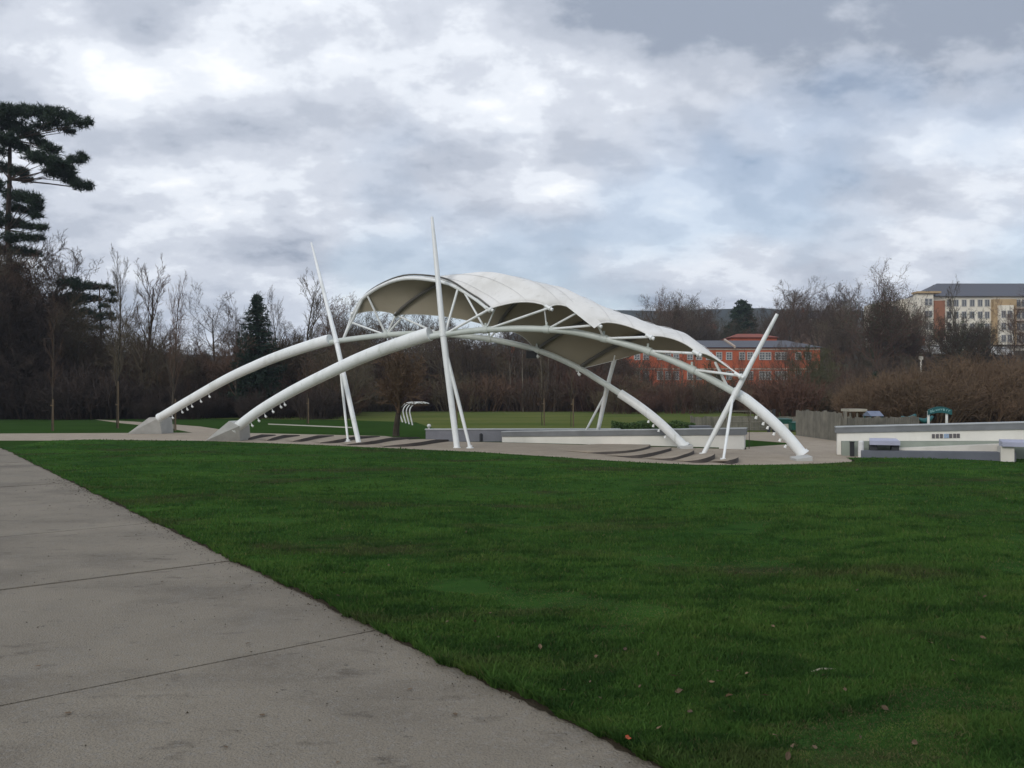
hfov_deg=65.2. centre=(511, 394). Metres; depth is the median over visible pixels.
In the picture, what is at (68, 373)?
dark shrub
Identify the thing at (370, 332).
bare tree
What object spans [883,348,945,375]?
bare shrub
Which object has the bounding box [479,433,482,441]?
bollard
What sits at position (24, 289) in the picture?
bare tree
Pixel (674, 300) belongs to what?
bare tree
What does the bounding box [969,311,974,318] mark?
window
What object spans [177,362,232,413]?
bare shrub
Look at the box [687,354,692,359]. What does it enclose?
window
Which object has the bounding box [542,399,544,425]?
tree stake
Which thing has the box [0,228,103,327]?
bare tree
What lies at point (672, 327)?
bare tree
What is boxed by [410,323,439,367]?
bare tree
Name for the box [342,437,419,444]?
terrace step
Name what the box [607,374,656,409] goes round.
bare shrub
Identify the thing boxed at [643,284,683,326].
bare tree
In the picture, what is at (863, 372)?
bare shrub
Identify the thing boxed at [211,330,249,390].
bare tree
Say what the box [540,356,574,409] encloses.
bare tree
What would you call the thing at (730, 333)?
bare tree
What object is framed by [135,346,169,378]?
bare tree
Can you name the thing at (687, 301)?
bare tree
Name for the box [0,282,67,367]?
dark tree
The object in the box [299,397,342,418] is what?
dark shrub
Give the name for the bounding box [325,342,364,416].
bare tree
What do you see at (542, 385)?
slender tree
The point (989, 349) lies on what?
ivy tree
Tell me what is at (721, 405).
bare shrub
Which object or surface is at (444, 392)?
bare shrub
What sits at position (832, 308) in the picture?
bare tree
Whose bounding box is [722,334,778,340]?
brick house
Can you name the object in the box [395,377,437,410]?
bare shrub
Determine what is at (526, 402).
bare shrub
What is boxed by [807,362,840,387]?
olive tree
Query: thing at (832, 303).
bare tree
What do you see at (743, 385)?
bare shrub
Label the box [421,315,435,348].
upright bare tree
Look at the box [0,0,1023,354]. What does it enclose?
sky
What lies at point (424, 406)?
bare shrub
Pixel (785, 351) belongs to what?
bare tree
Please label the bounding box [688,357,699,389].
pale trunked tree
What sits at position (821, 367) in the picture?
olive tree
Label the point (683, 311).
bare tree
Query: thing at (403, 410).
hoop
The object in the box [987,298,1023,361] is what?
bare tree
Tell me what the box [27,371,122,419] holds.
dark shrub
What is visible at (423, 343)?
bare tree
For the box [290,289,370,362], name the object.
bare tree
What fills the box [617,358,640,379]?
bare tree
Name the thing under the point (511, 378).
pale trunked tree
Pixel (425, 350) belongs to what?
bare tree
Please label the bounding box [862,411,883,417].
playhouse
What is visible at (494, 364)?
bare shrub
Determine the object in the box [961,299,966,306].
window
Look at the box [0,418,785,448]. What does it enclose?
field
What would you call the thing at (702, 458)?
terrace step
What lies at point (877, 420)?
boarded fence
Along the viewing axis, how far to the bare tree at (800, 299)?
156.36 m
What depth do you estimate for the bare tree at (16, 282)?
59.13 m
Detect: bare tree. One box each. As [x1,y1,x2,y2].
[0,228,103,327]
[0,232,79,320]
[0,244,34,284]
[0,246,60,324]
[0,247,30,305]
[0,252,69,343]
[0,262,56,352]
[0,268,44,361]
[0,271,50,384]
[1,248,89,328]
[12,318,98,372]
[13,260,91,377]
[19,239,124,349]
[28,289,101,381]
[28,298,99,369]
[30,280,85,363]
[37,292,90,358]
[44,293,123,375]
[56,320,114,377]
[68,313,104,351]
[70,326,123,379]
[73,334,122,375]
[77,304,123,348]
[85,301,160,343]
[90,309,187,391]
[92,352,122,380]
[99,243,147,418]
[99,329,145,375]
[101,326,155,384]
[108,335,140,375]
[120,339,171,385]
[128,327,187,389]
[130,254,185,416]
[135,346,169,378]
[137,339,188,387]
[138,340,203,396]
[152,318,191,350]
[160,334,197,356]
[162,271,187,420]
[165,342,223,391]
[167,350,220,392]
[173,342,212,371]
[177,279,244,362]
[189,337,208,355]
[195,333,260,417]
[202,346,240,393]
[206,323,244,355]
[210,324,248,356]
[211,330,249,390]
[213,291,273,353]
[262,323,315,381]
[264,285,284,364]
[265,333,302,413]
[270,320,301,346]
[277,342,326,394]
[285,331,326,372]
[287,269,338,371]
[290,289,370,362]
[296,354,339,388]
[298,348,355,418]
[300,352,335,390]
[309,295,377,365]
[315,311,352,356]
[318,314,373,371]
[320,306,381,371]
[325,333,376,392]
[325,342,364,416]
[335,311,392,367]
[335,365,362,415]
[341,332,383,418]
[350,325,394,408]
[356,313,417,383]
[382,312,429,364]
[388,315,451,384]
[401,317,485,410]
[406,339,449,361]
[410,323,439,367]
[414,324,454,355]
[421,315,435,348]
[422,322,455,366]
[427,317,476,365]
[430,321,497,383]
[432,318,460,410]
[433,337,483,410]
[448,324,483,383]
[457,339,503,384]
[471,332,513,410]
[483,332,522,360]
[495,332,544,409]
[498,332,520,370]
[504,335,535,408]
[514,342,564,383]
[534,356,565,382]
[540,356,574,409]
[592,359,623,380]
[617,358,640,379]
[619,360,638,383]
[630,356,663,386]
[634,294,696,330]
[634,309,671,328]
[634,358,647,383]
[637,356,657,386]
[639,364,658,385]
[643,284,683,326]
[645,298,706,336]
[648,292,709,332]
[650,302,687,330]
[653,295,717,340]
[654,361,676,389]
[656,361,678,410]
[660,357,690,406]
[661,307,700,337]
[663,293,702,340]
[667,291,711,326]
[670,290,714,319]
[674,313,700,339]
[674,319,704,340]
[676,307,726,340]
[679,303,712,340]
[686,298,726,340]
[695,325,718,340]
[698,303,720,340]
[700,329,722,340]
[709,316,744,340]
[711,310,731,338]
[734,349,744,381]
[740,364,764,383]
[745,308,784,333]
[750,305,788,340]
[754,308,792,340]
[755,361,770,384]
[758,298,813,342]
[760,344,790,378]
[761,306,791,335]
[761,343,803,384]
[765,321,795,340]
[767,275,830,341]
[768,286,811,342]
[772,289,816,342]
[774,338,809,381]
[778,338,802,378]
[781,288,816,341]
[791,304,818,344]
[793,304,832,346]
[796,284,857,343]
[796,301,827,345]
[798,355,826,385]
[803,292,855,366]
[806,293,852,346]
[808,305,866,370]
[810,320,860,370]
[812,316,849,372]
[813,286,859,344]
[818,298,862,352]
[820,317,847,370]
[822,306,864,365]
[825,294,855,322]
[827,284,869,350]
[837,308,862,367]
[842,335,873,370]
[852,326,896,367]
[857,307,918,367]
[892,316,936,363]
[895,301,939,349]
[899,352,930,373]
[909,310,933,353]
[909,338,931,369]
[919,313,935,358]
[939,276,967,341]
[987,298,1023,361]
[993,337,1021,363]
[1002,318,1023,365]
[1007,303,1023,365]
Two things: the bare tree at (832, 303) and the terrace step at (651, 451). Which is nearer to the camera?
the terrace step at (651, 451)
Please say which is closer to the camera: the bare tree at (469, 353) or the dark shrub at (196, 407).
the dark shrub at (196, 407)
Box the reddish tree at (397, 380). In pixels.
[371,350,440,435]
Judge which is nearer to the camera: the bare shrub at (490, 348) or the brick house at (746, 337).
the bare shrub at (490, 348)
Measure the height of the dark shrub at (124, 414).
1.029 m
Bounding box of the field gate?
[726,409,775,431]
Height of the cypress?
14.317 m
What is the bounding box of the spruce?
[219,293,293,413]
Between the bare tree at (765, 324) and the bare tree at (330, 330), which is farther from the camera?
the bare tree at (765, 324)
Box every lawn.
[2,440,1023,767]
[200,411,797,435]
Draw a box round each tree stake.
[50,399,53,430]
[115,381,118,427]
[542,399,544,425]
[571,399,573,426]
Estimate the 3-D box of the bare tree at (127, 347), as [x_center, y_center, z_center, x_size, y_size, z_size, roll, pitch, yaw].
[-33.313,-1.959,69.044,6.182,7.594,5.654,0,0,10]
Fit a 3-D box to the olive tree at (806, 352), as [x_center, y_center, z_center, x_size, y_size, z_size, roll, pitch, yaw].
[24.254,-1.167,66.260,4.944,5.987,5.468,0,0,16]
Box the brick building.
[620,339,822,395]
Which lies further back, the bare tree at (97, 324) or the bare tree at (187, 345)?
the bare tree at (187, 345)
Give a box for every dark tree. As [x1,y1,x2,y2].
[0,276,64,415]
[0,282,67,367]
[0,286,79,418]
[0,297,64,386]
[0,302,76,413]
[0,303,61,417]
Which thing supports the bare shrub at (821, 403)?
on the lawn at (482, 419)
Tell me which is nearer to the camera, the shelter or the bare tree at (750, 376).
the shelter
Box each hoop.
[403,402,422,422]
[406,402,425,423]
[409,402,428,424]
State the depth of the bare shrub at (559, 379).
96.61 m
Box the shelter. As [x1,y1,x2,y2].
[841,409,866,417]
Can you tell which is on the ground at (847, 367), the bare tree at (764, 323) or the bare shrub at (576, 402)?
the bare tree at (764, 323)
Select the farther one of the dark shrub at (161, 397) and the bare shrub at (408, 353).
the bare shrub at (408, 353)
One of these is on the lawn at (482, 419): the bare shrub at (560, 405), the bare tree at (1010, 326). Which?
the bare shrub at (560, 405)
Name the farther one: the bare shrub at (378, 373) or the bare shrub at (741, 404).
the bare shrub at (378, 373)
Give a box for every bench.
[869,438,899,450]
[997,439,1023,461]
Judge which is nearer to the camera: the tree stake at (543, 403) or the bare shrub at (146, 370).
the tree stake at (543, 403)
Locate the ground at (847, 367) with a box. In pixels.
[124,348,1023,460]
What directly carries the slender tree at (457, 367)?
on the lawn at (482, 419)
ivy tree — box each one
[837,255,935,371]
[876,302,943,365]
[922,297,997,369]
[959,308,1008,367]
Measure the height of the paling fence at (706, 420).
0.710 m
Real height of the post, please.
0.460 m
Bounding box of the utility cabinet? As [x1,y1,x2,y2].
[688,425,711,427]
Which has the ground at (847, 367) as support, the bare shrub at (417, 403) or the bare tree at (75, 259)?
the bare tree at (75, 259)
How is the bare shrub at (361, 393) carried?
on the lawn at (482, 419)
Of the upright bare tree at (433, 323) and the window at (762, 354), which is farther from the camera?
the window at (762, 354)
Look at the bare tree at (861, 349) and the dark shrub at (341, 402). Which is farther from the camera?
the bare tree at (861, 349)
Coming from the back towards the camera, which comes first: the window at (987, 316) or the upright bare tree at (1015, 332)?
the window at (987, 316)
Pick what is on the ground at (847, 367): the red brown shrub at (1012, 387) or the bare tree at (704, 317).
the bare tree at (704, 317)
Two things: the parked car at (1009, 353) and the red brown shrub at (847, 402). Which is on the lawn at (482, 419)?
the red brown shrub at (847, 402)
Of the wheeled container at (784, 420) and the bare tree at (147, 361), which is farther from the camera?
the bare tree at (147, 361)
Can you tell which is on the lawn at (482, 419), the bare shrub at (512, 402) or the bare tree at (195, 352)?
the bare shrub at (512, 402)
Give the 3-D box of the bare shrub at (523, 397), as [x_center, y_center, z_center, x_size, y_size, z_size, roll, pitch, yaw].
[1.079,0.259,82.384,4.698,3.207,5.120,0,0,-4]
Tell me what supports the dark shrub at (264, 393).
on the lawn at (482, 419)
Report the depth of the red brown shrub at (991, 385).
45.74 m
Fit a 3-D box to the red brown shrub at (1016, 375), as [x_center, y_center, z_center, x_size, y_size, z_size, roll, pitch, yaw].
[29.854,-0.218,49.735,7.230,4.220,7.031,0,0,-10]
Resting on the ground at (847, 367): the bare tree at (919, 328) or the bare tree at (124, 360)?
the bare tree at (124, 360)
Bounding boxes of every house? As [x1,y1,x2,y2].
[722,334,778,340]
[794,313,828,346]
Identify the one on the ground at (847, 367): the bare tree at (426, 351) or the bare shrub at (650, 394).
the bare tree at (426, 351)
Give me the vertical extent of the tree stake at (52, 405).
1.550 m
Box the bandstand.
[128,217,812,460]
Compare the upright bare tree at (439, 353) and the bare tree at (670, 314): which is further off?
the bare tree at (670, 314)
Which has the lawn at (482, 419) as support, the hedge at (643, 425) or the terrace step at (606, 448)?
the hedge at (643, 425)
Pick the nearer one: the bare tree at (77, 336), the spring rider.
the spring rider
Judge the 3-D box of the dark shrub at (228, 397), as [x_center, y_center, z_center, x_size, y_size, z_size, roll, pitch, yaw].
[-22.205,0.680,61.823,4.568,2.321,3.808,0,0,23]
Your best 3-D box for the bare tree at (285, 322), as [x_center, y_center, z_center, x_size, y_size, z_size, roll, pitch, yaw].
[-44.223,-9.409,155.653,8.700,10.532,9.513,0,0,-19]
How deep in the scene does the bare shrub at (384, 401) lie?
86.20 m
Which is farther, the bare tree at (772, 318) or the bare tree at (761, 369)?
the bare tree at (772, 318)
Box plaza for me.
[0,432,860,464]
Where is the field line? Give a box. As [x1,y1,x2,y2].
[269,424,351,427]
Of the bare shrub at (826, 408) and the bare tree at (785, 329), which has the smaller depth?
the bare shrub at (826, 408)
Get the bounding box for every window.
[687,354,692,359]
[716,352,721,359]
[726,352,731,359]
[739,352,744,359]
[747,352,752,359]
[759,352,764,359]
[765,352,770,359]
[953,299,958,306]
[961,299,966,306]
[969,299,974,306]
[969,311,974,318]
[977,299,982,306]
[977,311,982,318]
[984,299,989,306]
[984,311,989,318]
[1001,310,1005,317]
[1001,335,1005,341]
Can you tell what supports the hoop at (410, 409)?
on the lawn at (482, 419)
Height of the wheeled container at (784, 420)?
0.602 m
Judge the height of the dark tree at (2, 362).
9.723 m
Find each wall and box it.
[425,428,619,441]
[501,428,746,448]
[834,421,1023,461]
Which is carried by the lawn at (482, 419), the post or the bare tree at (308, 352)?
the bare tree at (308, 352)
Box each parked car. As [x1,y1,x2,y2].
[919,345,950,355]
[991,347,1013,356]
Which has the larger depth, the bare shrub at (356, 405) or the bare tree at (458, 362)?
the bare tree at (458, 362)
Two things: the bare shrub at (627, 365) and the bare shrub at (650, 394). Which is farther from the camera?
the bare shrub at (627, 365)
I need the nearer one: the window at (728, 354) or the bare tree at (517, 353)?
the bare tree at (517, 353)
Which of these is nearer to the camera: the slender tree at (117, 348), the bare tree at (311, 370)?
the slender tree at (117, 348)
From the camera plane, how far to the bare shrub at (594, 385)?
79.30 m
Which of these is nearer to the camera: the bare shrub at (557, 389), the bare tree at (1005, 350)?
the bare shrub at (557, 389)
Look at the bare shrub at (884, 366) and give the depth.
93.60 m
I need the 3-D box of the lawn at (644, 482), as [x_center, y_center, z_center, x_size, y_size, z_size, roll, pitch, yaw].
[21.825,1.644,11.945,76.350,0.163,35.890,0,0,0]
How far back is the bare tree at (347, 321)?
86.40 m
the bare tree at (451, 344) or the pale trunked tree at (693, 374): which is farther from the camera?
the bare tree at (451, 344)
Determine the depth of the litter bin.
21.95 m
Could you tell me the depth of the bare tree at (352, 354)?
65.72 m
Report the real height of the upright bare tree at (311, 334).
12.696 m
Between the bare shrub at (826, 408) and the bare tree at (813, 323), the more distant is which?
the bare tree at (813, 323)
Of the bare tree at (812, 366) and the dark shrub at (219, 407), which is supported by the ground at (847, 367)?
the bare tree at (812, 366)
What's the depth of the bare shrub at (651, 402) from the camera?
72.61 m
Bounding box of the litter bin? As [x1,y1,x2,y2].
[849,441,853,455]
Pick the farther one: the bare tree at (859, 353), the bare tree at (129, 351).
the bare tree at (859, 353)
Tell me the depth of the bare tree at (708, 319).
154.53 m
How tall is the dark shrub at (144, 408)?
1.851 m
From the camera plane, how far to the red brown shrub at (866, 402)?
46.37 m
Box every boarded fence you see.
[796,410,846,440]
[838,416,918,425]
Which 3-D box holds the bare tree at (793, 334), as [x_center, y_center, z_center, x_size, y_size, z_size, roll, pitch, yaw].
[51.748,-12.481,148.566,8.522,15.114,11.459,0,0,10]
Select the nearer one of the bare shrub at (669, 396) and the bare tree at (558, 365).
the bare shrub at (669, 396)
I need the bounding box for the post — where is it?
[858,440,863,456]
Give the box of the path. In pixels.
[0,448,659,767]
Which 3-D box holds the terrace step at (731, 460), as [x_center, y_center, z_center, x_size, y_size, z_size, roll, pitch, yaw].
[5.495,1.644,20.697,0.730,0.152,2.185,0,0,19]
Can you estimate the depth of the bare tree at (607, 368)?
86.07 m
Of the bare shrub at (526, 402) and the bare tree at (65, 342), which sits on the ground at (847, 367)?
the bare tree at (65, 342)
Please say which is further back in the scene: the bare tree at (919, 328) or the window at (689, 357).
the bare tree at (919, 328)
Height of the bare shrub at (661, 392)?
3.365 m
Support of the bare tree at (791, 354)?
on the ground at (847, 367)
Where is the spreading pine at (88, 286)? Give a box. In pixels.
[47,274,117,361]
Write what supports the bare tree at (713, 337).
on the ground at (847, 367)
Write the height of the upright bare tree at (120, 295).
12.340 m
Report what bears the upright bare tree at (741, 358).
on the ground at (847, 367)
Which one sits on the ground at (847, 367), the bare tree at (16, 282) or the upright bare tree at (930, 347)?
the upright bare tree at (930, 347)
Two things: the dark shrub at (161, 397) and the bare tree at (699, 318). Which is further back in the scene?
the bare tree at (699, 318)
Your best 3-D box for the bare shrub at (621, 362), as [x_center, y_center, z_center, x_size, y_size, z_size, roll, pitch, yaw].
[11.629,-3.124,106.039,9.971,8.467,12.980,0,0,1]
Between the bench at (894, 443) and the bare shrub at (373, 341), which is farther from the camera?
the bare shrub at (373, 341)
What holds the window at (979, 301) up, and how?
in the apartment block
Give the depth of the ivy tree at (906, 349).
110.47 m
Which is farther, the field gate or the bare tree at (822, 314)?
the bare tree at (822, 314)
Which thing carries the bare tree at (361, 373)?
on the lawn at (482, 419)
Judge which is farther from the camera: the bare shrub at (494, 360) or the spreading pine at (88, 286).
the bare shrub at (494, 360)
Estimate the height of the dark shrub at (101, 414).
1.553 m
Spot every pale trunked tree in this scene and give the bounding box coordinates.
[505,358,516,409]
[513,342,526,411]
[536,354,550,411]
[675,354,686,384]
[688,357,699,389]
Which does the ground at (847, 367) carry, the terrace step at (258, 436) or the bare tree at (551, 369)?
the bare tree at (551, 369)
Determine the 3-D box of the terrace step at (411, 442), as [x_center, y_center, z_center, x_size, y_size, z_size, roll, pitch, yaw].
[-3.566,1.644,28.276,1.846,0.152,4.598,0,0,18]
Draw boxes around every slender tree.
[44,293,63,430]
[106,296,131,427]
[164,325,179,430]
[296,326,314,422]
[452,348,462,399]
[536,355,548,422]
[565,367,576,406]
[742,360,752,442]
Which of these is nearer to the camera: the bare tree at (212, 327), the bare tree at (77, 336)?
the bare tree at (77, 336)
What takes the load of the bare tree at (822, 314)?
on the ground at (847, 367)
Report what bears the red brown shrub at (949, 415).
on the lawn at (482, 419)
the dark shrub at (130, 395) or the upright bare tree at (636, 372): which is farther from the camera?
the upright bare tree at (636, 372)
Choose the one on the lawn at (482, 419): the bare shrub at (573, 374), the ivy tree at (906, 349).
the bare shrub at (573, 374)
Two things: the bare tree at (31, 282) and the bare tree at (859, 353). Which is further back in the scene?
the bare tree at (859, 353)
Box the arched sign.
[927,406,951,423]
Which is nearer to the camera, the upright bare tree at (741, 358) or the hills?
the upright bare tree at (741, 358)
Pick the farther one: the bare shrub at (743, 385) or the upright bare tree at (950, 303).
the upright bare tree at (950, 303)
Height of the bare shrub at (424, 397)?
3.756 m
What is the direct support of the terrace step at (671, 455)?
on the plaza
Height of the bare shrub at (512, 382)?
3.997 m
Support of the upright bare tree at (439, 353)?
on the lawn at (482, 419)
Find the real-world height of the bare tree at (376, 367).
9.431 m
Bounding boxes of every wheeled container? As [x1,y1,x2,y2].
[777,418,792,423]
[788,421,795,430]
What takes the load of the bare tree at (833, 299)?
on the ground at (847, 367)
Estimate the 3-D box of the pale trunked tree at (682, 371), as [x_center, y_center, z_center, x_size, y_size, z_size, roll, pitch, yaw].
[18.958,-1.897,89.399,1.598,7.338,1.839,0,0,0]
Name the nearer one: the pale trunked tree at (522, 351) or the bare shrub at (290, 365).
the bare shrub at (290, 365)
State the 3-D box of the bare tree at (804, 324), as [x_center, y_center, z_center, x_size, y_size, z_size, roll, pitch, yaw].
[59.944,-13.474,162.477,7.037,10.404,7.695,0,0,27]
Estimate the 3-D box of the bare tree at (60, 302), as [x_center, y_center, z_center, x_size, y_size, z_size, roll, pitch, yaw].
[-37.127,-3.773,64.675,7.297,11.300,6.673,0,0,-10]
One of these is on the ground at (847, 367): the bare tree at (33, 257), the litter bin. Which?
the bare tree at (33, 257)
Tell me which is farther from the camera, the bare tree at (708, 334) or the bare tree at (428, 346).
the bare tree at (708, 334)
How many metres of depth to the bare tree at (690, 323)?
166.31 m
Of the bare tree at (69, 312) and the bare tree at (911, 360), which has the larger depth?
the bare tree at (911, 360)
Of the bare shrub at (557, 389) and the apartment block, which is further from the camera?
the apartment block
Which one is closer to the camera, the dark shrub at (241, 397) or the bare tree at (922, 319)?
the dark shrub at (241, 397)
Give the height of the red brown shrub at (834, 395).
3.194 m
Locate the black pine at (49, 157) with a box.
[0,100,95,275]
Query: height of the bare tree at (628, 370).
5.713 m
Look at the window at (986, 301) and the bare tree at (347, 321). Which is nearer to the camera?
the bare tree at (347, 321)
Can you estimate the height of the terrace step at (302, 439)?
0.152 m
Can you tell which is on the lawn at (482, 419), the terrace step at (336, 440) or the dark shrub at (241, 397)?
the dark shrub at (241, 397)
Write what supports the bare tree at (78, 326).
on the ground at (847, 367)
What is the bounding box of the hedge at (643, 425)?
[611,420,695,428]
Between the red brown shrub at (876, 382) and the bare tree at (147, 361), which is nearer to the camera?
the red brown shrub at (876, 382)
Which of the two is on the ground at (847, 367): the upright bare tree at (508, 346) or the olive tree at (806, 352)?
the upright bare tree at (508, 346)
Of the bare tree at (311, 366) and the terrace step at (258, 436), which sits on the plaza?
the terrace step at (258, 436)
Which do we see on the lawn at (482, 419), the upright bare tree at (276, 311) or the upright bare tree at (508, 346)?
the upright bare tree at (276, 311)
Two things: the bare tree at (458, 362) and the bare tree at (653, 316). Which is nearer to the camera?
the bare tree at (458, 362)
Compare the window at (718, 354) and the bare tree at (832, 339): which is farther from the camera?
the bare tree at (832, 339)
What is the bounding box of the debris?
[1,477,636,767]
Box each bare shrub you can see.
[120,343,194,386]
[146,353,239,416]
[153,350,226,416]
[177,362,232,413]
[196,348,284,393]
[215,337,337,413]
[268,332,351,415]
[271,369,334,416]
[312,323,415,371]
[316,370,378,415]
[317,374,374,415]
[354,368,373,412]
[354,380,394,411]
[362,380,386,411]
[364,360,410,410]
[367,376,391,410]
[381,338,433,365]
[381,380,432,411]
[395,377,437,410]
[396,344,474,386]
[402,391,433,410]
[408,399,432,410]
[410,344,469,384]
[419,371,477,411]
[424,380,461,410]
[429,374,489,411]
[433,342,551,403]
[435,343,533,376]
[438,344,547,383]
[446,382,494,411]
[455,371,517,411]
[455,371,519,411]
[456,338,509,362]
[490,379,525,410]
[495,376,547,411]
[497,379,519,410]
[500,382,543,411]
[516,372,568,411]
[516,388,556,411]
[527,358,615,405]
[531,381,576,411]
[533,393,579,411]
[548,389,595,410]
[553,368,614,411]
[556,364,612,411]
[580,375,636,411]
[587,372,639,410]
[587,384,640,413]
[591,373,651,410]
[596,356,646,384]
[596,360,630,379]
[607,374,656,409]
[607,387,660,413]
[608,357,632,375]
[616,378,657,410]
[627,392,664,413]
[635,387,668,412]
[646,380,679,411]
[653,379,695,413]
[661,377,723,412]
[668,378,724,413]
[709,390,734,411]
[717,383,742,412]
[721,375,769,412]
[735,382,769,413]
[740,375,812,416]
[746,368,830,416]
[762,371,804,386]
[780,380,839,414]
[784,385,838,415]
[820,381,846,412]
[829,370,890,409]
[843,365,897,382]
[845,352,929,378]
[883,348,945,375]
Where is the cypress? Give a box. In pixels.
[720,299,759,338]
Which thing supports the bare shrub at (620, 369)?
on the ground at (847, 367)
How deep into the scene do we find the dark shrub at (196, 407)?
55.74 m
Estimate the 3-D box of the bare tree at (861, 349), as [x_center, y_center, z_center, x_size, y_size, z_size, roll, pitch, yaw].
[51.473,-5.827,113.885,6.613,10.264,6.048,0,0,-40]
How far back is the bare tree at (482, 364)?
86.31 m
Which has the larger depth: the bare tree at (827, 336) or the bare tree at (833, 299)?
the bare tree at (833, 299)
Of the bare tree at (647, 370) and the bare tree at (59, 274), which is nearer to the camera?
the bare tree at (59, 274)
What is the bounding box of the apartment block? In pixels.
[864,284,1023,350]
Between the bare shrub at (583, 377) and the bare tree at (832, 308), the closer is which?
the bare shrub at (583, 377)
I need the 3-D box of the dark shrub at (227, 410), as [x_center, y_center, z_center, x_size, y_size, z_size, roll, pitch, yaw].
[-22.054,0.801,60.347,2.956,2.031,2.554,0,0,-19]
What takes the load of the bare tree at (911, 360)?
on the ground at (847, 367)
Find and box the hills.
[137,308,863,363]
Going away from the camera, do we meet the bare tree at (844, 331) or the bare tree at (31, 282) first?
the bare tree at (31, 282)
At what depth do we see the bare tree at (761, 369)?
97.30 m
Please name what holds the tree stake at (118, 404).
on the field
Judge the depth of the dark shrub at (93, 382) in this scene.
56.45 m
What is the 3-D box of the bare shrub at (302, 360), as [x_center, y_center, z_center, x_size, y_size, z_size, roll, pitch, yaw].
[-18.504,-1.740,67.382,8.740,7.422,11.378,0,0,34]
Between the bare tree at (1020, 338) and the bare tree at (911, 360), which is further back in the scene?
the bare tree at (1020, 338)
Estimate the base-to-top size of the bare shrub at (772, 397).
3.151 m
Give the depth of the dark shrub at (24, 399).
55.11 m
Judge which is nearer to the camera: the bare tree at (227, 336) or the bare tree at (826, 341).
the bare tree at (826, 341)
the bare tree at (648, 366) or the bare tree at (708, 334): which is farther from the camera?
the bare tree at (708, 334)
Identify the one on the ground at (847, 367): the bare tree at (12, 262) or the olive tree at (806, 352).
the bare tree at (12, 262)
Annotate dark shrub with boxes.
[0,368,69,419]
[14,355,120,418]
[20,378,91,419]
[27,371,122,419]
[27,386,85,419]
[56,362,148,419]
[62,367,149,418]
[86,401,126,418]
[91,401,123,418]
[119,407,137,418]
[123,388,170,418]
[128,396,163,419]
[131,376,169,417]
[142,381,193,417]
[148,376,215,406]
[156,397,200,418]
[167,391,210,419]
[167,392,222,418]
[192,383,234,417]
[205,395,233,417]
[209,394,234,417]
[211,390,238,417]
[214,390,244,417]
[227,392,264,416]
[231,392,267,418]
[234,380,307,417]
[265,397,296,418]
[289,384,340,419]
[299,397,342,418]
[310,387,353,417]
[314,403,342,418]
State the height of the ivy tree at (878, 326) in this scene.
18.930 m
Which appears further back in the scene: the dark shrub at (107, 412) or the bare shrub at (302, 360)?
the bare shrub at (302, 360)
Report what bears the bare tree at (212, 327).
on the ground at (847, 367)
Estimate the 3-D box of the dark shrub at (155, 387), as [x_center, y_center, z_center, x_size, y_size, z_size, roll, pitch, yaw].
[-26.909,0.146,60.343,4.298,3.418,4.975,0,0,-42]
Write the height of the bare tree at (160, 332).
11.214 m
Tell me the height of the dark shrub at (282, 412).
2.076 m
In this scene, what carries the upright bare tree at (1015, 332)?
on the ground at (847, 367)
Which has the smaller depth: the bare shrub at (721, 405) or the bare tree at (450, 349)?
the bare shrub at (721, 405)
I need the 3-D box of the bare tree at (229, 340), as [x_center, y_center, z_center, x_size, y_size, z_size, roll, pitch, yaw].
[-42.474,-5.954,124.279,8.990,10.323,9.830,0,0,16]
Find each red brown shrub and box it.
[826,373,920,417]
[831,379,910,417]
[835,377,915,416]
[836,366,924,413]
[853,354,995,423]
[858,388,930,422]
[864,372,952,423]
[868,358,965,385]
[871,383,940,423]
[902,350,1023,422]
[909,346,1023,421]
[923,345,1023,422]
[932,392,983,423]
[937,366,1022,421]
[940,351,1023,421]
[948,382,1023,422]
[967,360,1023,421]
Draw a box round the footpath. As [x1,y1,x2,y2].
[95,419,218,432]
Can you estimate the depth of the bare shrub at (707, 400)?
73.12 m
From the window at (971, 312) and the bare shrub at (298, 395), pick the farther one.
the window at (971, 312)
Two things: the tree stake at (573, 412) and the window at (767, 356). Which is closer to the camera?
the tree stake at (573, 412)
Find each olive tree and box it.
[692,360,724,391]
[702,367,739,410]
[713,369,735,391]
[775,344,833,385]
[799,347,844,387]
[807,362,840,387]
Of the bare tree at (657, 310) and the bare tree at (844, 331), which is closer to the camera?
the bare tree at (844, 331)
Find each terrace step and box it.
[248,434,275,439]
[261,435,299,440]
[287,435,333,441]
[312,436,379,442]
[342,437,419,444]
[377,439,448,446]
[557,444,649,453]
[605,447,670,457]
[642,449,693,460]
[672,452,714,462]
[709,456,738,463]
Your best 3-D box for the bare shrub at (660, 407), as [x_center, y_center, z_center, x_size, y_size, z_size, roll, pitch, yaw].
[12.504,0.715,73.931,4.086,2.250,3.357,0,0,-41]
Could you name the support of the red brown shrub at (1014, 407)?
on the lawn at (482, 419)
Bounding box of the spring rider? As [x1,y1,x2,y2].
[919,416,933,423]
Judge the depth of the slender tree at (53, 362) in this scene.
38.02 m
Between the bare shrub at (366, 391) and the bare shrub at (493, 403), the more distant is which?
the bare shrub at (493, 403)
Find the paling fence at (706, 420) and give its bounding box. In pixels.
[690,416,851,429]
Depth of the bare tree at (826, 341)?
117.88 m
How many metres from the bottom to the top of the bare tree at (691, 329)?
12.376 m

